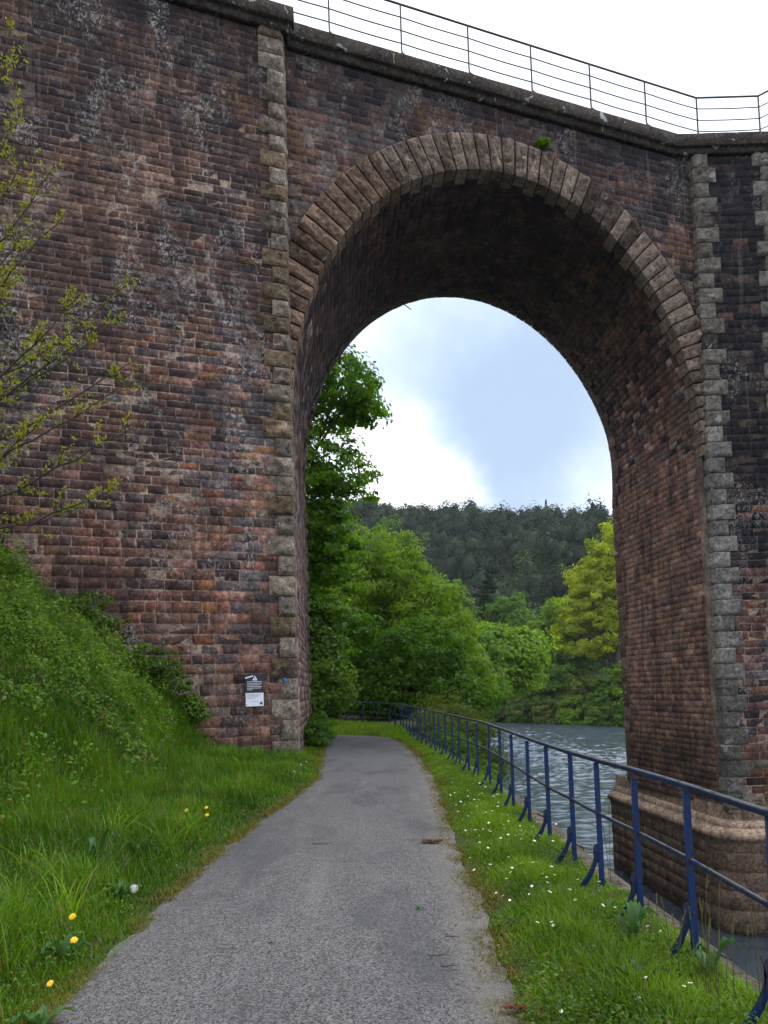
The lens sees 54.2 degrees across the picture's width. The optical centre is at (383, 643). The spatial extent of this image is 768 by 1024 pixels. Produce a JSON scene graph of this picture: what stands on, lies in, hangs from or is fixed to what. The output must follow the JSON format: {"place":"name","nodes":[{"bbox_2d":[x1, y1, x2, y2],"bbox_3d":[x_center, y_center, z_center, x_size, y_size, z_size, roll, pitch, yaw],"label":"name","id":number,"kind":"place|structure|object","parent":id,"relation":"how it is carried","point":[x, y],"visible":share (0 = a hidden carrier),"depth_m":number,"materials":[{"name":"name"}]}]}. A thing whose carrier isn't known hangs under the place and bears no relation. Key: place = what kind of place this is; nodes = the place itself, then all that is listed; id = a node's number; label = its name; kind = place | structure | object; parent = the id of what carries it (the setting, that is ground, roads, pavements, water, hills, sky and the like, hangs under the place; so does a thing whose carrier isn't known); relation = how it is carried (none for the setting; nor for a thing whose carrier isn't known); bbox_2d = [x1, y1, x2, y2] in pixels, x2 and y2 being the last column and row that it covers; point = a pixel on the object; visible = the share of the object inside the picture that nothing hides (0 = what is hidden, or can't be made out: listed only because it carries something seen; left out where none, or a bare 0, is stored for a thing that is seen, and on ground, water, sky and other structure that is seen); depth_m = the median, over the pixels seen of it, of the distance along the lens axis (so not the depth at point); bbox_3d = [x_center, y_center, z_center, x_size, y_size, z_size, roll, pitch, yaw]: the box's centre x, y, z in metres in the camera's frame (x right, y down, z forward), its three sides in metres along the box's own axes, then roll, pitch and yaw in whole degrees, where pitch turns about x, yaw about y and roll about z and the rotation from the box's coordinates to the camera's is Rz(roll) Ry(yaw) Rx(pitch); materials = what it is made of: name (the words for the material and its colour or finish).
{"place":"outdoors","nodes":[
{"label":"outdoors","id":0,"kind":"place"},
{"bbox_2d":[47,735,524,1023],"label":"path","id":1,"kind":"structure","parent":0,"point":[341,922],"depth_m":4.93,"materials":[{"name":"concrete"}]},
{"bbox_2d":[422,839,442,842],"bbox_3d":[0.488,1.994,7.595,0.225,0.040,0.136,-1,-3,-4],"label":"dead leaf pile","id":2,"kind":"object","parent":1,"relation":"on","point":[430,840],"visible":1,"depth_m":7.58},
{"bbox_2d":[503,1001,527,1011],"bbox_3d":[0.631,1.749,3.619,0.127,0.033,0.072,-2,-3,0],"label":"dead leaf pile","id":3,"kind":"object","parent":1,"relation":"on","point":[508,1006],"visible":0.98,"depth_m":3.61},
{"bbox_2d":[328,718,408,737],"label":"meadow grass","id":4,"kind":"structure","parent":0,"point":[358,727],"depth_m":27.94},
{"bbox_2d":[0,578,767,1023],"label":"bank ground","id":5,"kind":"structure","parent":0,"point":[384,722],"depth_m":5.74,"materials":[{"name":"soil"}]},
{"bbox_2d":[10,1004,74,1023],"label":"dock weed","id":6,"kind":"object","parent":5,"relation":"on","point":[40,1015],"visible":0.98,"depth_m":3.65,"materials":[{"name":"green plant"}]},
{"bbox_2d":[46,980,55,1023],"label":"dandelion","id":7,"kind":"object","parent":5,"relation":"on","point":[49,983],"visible":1,"depth_m":3.58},
{"bbox_2d":[46,947,55,988],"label":"plantain stalk","id":8,"kind":"object","parent":5,"relation":"on","point":[49,966],"visible":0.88,"depth_m":4.10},
{"bbox_2d":[61,922,67,960],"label":"plantain stalk","id":9,"kind":"object","parent":5,"relation":"on","point":[63,939],"visible":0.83,"depth_m":4.41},
{"bbox_2d":[40,932,90,960],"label":"dock weed","id":10,"kind":"object","parent":5,"relation":"on","point":[57,944],"visible":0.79,"depth_m":4.45,"materials":[{"name":"green plant"}]},
{"bbox_2d":[68,913,76,941],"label":"dandelion","id":11,"kind":"object","parent":5,"relation":"on","point":[71,916],"visible":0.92,"depth_m":4.65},
{"bbox_2d":[70,936,79,981],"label":"dandelion","id":12,"kind":"object","parent":5,"relation":"on","point":[74,939],"visible":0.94,"depth_m":4.21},
{"bbox_2d":[0,16,149,540],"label":"budding tree","id":13,"kind":"object","parent":5,"relation":"on","point":[20,436],"visible":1,"depth_m":11.45,"materials":[{"name":"green plant"}]},
{"bbox_2d":[44,590,130,635],"bbox_3d":[-6.429,-0.656,15.845,2.142,1.070,1.190,-2,-3,0],"label":"shrub","id":14,"kind":"object","parent":5,"relation":"on","point":[108,621],"visible":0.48,"depth_m":15.66,"materials":[{"name":"green plant"}]},
{"bbox_2d":[72,829,118,863],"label":"dock weed","id":15,"kind":"object","parent":5,"relation":"on","point":[92,842],"visible":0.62,"depth_m":6.48,"materials":[{"name":"green plant"}]},
{"bbox_2d":[0,555,211,824],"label":"slope grass","id":16,"kind":"structure","parent":5,"relation":"on","point":[13,674],"depth_m":12.12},
{"bbox_2d":[0,539,221,846],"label":"undergrowth","id":17,"kind":"object","parent":5,"relation":"on","point":[45,620],"visible":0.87,"depth_m":12.34,"materials":[{"name":"green plant"}]},
{"bbox_2d":[101,879,141,901],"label":"dock weed","id":18,"kind":"object","parent":5,"relation":"on","point":[121,890],"visible":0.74,"depth_m":5.68,"materials":[{"name":"green plant"}]},
{"bbox_2d":[130,884,137,918],"bbox_3d":[-1.758,1.844,5.278,0.056,0.298,0.056,-2,-3,0],"label":"dandelion clock","id":19,"kind":"object","parent":5,"relation":"on","point":[132,888],"visible":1,"depth_m":5.29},
{"bbox_2d":[122,837,157,856],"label":"dock weed","id":20,"kind":"object","parent":5,"relation":"on","point":[138,845],"visible":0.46,"depth_m":6.84,"materials":[{"name":"green plant"}]},
{"bbox_2d":[0,657,297,980],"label":"coarse grass","id":21,"kind":"structure","parent":5,"relation":"on","point":[61,877],"depth_m":6.71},
{"bbox_2d":[125,640,193,696],"bbox_3d":[-5.034,0.566,16.387,1.826,1.301,1.194,-3,-4,26],"label":"shrub","id":22,"kind":"object","parent":5,"relation":"on","point":[154,667],"visible":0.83,"depth_m":16.22,"materials":[{"name":"green plant"}]},
{"bbox_2d":[0,588,323,1023],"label":"bank grass","id":23,"kind":"structure","parent":5,"relation":"on","point":[142,867],"depth_m":8.40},
{"bbox_2d":[167,692,214,723],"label":"shrub","id":24,"kind":"object","parent":5,"relation":"on","point":[189,701],"visible":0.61,"depth_m":16.53,"materials":[{"name":"green plant"}]},
{"bbox_2d":[4,738,606,1023],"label":"edge grass","id":25,"kind":"structure","parent":5,"relation":"on","point":[425,767],"depth_m":5.73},
{"bbox_2d":[304,710,337,746],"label":"laurel bush","id":26,"kind":"object","parent":5,"relation":"on","point":[317,728],"visible":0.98,"depth_m":20.83,"materials":[{"name":"green plant"}]},
{"bbox_2d":[308,583,363,717],"bbox_3d":[-3.243,0.490,32.439,4.713,6.345,4.181,-2,-3,0],"label":"hazel bush","id":27,"kind":"object","parent":5,"relation":"on","point":[328,684],"visible":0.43,"depth_m":31.75,"materials":[{"name":"green plant"}]},
{"bbox_2d":[305,344,392,665],"bbox_3d":[-4.511,-4.688,33.965,10.253,17.060,9.900,-2,-3,0],"label":"broadleaf tree","id":28,"kind":"object","parent":5,"relation":"on","point":[357,403],"visible":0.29,"depth_m":32.83,"materials":[{"name":"green plant"}]},
{"bbox_2d":[310,604,396,719],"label":"hazel bush","id":29,"kind":"object","parent":5,"relation":"on","point":[361,630],"visible":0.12,"depth_m":40.08,"materials":[{"name":"green plant"}]},
{"bbox_2d":[307,513,444,715],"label":"willow tree","id":30,"kind":"object","parent":5,"relation":"on","point":[376,596],"visible":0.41,"depth_m":45.24,"materials":[{"name":"green plant"}]},
{"bbox_2d":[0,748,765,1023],"bbox_3d":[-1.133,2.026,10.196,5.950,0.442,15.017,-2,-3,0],"label":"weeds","id":31,"kind":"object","parent":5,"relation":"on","point":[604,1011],"visible":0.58,"depth_m":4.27,"materials":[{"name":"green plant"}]},
{"bbox_2d":[0,0,767,937],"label":"viaduct","id":32,"kind":"object","parent":5,"relation":"on","point":[274,206],"visible":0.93,"depth_m":19.46,"materials":[{"name":"brick"}]},
{"bbox_2d":[245,674,263,706],"bbox_3d":[-3.009,1.073,17.422,0.425,0.755,0.032,0,-4,-21],"label":"warning sign","id":33,"kind":"object","parent":32,"relation":"attached to","point":[254,691],"visible":1,"depth_m":17.41,"materials":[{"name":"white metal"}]},
{"bbox_2d":[294,0,767,132],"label":"viaduct railing","id":34,"kind":"object","parent":32,"relation":"on","point":[548,51],"visible":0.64,"depth_m":21.87,"materials":[{"name":"metal"}]},
{"bbox_2d":[536,136,549,148],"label":"moss tuft","id":35,"kind":"object","parent":32,"relation":"on","point":[541,141],"visible":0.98,"depth_m":21.68,"materials":[{"name":"green plant"}]},
{"bbox_2d":[349,608,508,719],"bbox_3d":[2.135,1.261,39.238,8.541,6.282,6.057,-2,-3,0],"label":"hazel bush","id":36,"kind":"object","parent":5,"relation":"on","point":[411,671],"visible":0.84,"depth_m":38.21,"materials":[{"name":"green plant"}]},
{"bbox_2d":[375,572,502,698],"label":"willow tree","id":37,"kind":"object","parent":5,"relation":"on","point":[429,591],"visible":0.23,"depth_m":43.65,"materials":[{"name":"green plant"}]},
{"bbox_2d":[325,702,767,1023],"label":"riverside fence","id":38,"kind":"object","parent":5,"relation":"on","point":[691,903],"visible":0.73,"depth_m":5.76,"materials":[{"name":"blue metal"}]},
{"bbox_2d":[424,739,762,994],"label":"retaining wall","id":39,"kind":"structure","parent":5,"relation":"on","point":[615,878],"depth_m":6.28,"materials":[{"name":"stone"}]},
{"bbox_2d":[408,683,510,783],"bbox_3d":[2.769,4.465,30.104,4.647,5.802,7.536,-3,-4,15],"label":"willow bush","id":40,"kind":"object","parent":39,"relation":"on","point":[482,729],"visible":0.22,"depth_m":30.19,"materials":[{"name":"green plant"}]},
{"bbox_2d":[431,725,514,788],"bbox_3d":[2.373,4.585,23.581,2.648,3.972,8.118,-2,-3,0],"label":"willow bush","id":41,"kind":"object","parent":39,"relation":"attached to","point":[463,749],"visible":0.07,"depth_m":22.99,"materials":[{"name":"green plant"}]},
{"bbox_2d":[602,805,610,881],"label":"tall weed","id":42,"kind":"object","parent":5,"relation":"on","point":[609,846],"visible":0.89,"depth_m":5.88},
{"bbox_2d":[606,900,658,935],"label":"dock weed","id":43,"kind":"object","parent":5,"relation":"on","point":[636,915],"visible":0.93,"depth_m":4.53,"materials":[{"name":"green plant"}]},
{"bbox_2d":[612,956,670,988],"bbox_3d":[1.296,1.688,3.804,0.213,0.159,0.224,0,-4,-32],"label":"dock weed","id":44,"kind":"object","parent":5,"relation":"on","point":[624,967],"visible":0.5,"depth_m":3.84,"materials":[{"name":"green plant"}]},
{"bbox_2d":[648,875,767,1015],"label":"seeding grass","id":45,"kind":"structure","parent":5,"relation":"on","point":[705,940],"depth_m":3.74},
{"bbox_2d":[685,936,739,972],"bbox_3d":[1.734,1.637,3.955,0.217,0.229,0.274,-2,-3,0],"label":"dock weed","id":46,"kind":"object","parent":5,"relation":"on","point":[722,945],"visible":0.84,"depth_m":3.93,"materials":[{"name":"green plant"}]},
{"bbox_2d":[347,530,620,722],"bbox_3d":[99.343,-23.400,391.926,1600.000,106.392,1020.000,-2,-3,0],"label":"hillside","id":47,"kind":"structure","parent":0,"point":[464,581],"depth_m":303.31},
{"bbox_2d":[399,559,437,658],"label":"oak tree","id":48,"kind":"object","parent":47,"relation":"on","point":[424,567],"visible":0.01,"depth_m":199.39,"materials":[{"name":"green plant"}]},
{"bbox_2d":[433,579,481,628],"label":"oak tree","id":49,"kind":"object","parent":47,"relation":"on","point":[470,602],"visible":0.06,"depth_m":183.03,"materials":[{"name":"green plant"}]},
{"bbox_2d":[308,490,612,622],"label":"pine","id":50,"kind":"object","parent":47,"relation":"on","point":[536,527],"depth_m":309.01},
{"bbox_2d":[362,530,608,689],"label":"hill foot wood","id":51,"kind":"object","parent":47,"relation":"on","point":[562,566],"depth_m":281.66,"materials":[{"name":"green plant"}]},
{"bbox_2d":[459,624,519,718],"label":"alder tree","id":52,"kind":"object","parent":47,"relation":"on","point":[493,651],"visible":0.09,"depth_m":76.25,"materials":[{"name":"green plant"}]},
{"bbox_2d":[473,564,507,628],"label":"fir tree","id":53,"kind":"object","parent":47,"relation":"on","point":[488,582],"visible":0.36,"depth_m":176.66,"materials":[{"name":"green plant"}]},
{"bbox_2d":[481,700,506,722],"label":"bank shrub","id":54,"kind":"object","parent":47,"relation":"on","point":[496,718],"visible":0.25,"depth_m":154.55,"materials":[{"name":"green plant"}]},
{"bbox_2d":[478,591,538,632],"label":"ash tree","id":55,"kind":"object","parent":47,"relation":"on","point":[517,618],"visible":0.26,"depth_m":169.25,"materials":[{"name":"green plant"}]},
{"bbox_2d":[468,621,561,716],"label":"alder tree","id":56,"kind":"object","parent":47,"relation":"on","point":[529,654],"visible":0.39,"depth_m":85.54,"materials":[{"name":"green plant"}]},
{"bbox_2d":[504,696,533,722],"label":"bank shrub","id":57,"kind":"object","parent":47,"relation":"on","point":[513,718],"visible":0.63,"depth_m":149.74,"materials":[{"name":"green plant"}]},
{"bbox_2d":[506,692,536,719],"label":"bank shrub","id":58,"kind":"object","parent":47,"relation":"on","point":[518,711],"visible":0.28,"depth_m":149.94,"materials":[{"name":"green plant"}]},
{"bbox_2d":[529,698,560,723],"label":"bank shrub","id":59,"kind":"object","parent":47,"relation":"on","point":[544,714],"visible":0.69,"depth_m":143.32,"materials":[{"name":"green plant"}]},
{"bbox_2d":[522,668,575,709],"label":"bank shrub","id":60,"kind":"object","parent":47,"relation":"on","point":[553,684],"visible":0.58,"depth_m":146.00,"materials":[{"name":"green plant"}]},
{"bbox_2d":[526,596,591,673],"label":"ash tree","id":61,"kind":"object","parent":47,"relation":"on","point":[548,614],"visible":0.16,"depth_m":157.62,"materials":[{"name":"green plant"}]},
{"bbox_2d":[544,629,597,692],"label":"bank shrub","id":62,"kind":"object","parent":47,"relation":"on","point":[566,663],"visible":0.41,"depth_m":148.52,"materials":[{"name":"green plant"}]},
{"bbox_2d":[555,695,587,724],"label":"bank shrub","id":63,"kind":"object","parent":47,"relation":"on","point":[565,715],"visible":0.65,"depth_m":137.15,"materials":[{"name":"green plant"}]},
{"bbox_2d":[556,674,605,711],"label":"bank shrub","id":64,"kind":"object","parent":47,"relation":"on","point":[583,687],"visible":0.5,"depth_m":139.23,"materials":[{"name":"green plant"}]},
{"bbox_2d":[545,517,620,665],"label":"poplar tree","id":65,"kind":"object","parent":47,"relation":"on","point":[596,579],"visible":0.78,"depth_m":144.09,"materials":[{"name":"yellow plant"}]},
{"bbox_2d":[568,570,612,676],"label":"oak tree","id":66,"kind":"object","parent":47,"relation":"on","point":[605,658],"visible":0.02,"depth_m":156.33,"materials":[{"name":"green plant"}]},
{"bbox_2d":[584,697,622,725],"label":"bank shrub","id":67,"kind":"object","parent":47,"relation":"on","point":[603,714],"visible":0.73,"depth_m":131.37,"materials":[{"name":"green plant"}]},
{"bbox_2d":[588,664,622,708],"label":"bank shrub","id":68,"kind":"object","parent":47,"relation":"on","point":[609,682],"visible":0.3,"depth_m":133.08,"materials":[{"name":"green plant"}]},
{"bbox_2d":[610,661,623,703],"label":"bank shrub","id":69,"kind":"object","parent":47,"relation":"on","point":[615,689],"visible":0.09,"depth_m":129.92,"materials":[{"name":"green plant"}]},
{"bbox_2d":[613,701,625,726],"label":"bank shrub","id":70,"kind":"object","parent":47,"relation":"on","point":[619,718],"visible":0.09,"depth_m":126.81,"materials":[{"name":"green plant"}]},
{"bbox_2d":[271,0,767,515],"label":"sky","id":71,"kind":"structure","parent":0,"point":[484,407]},
{"bbox_2d":[468,722,767,983],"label":"river","id":72,"kind":"structure","parent":0,"point":[608,743],"depth_m":58.11,"materials":[{"name":"grey liquid"}]}
]}

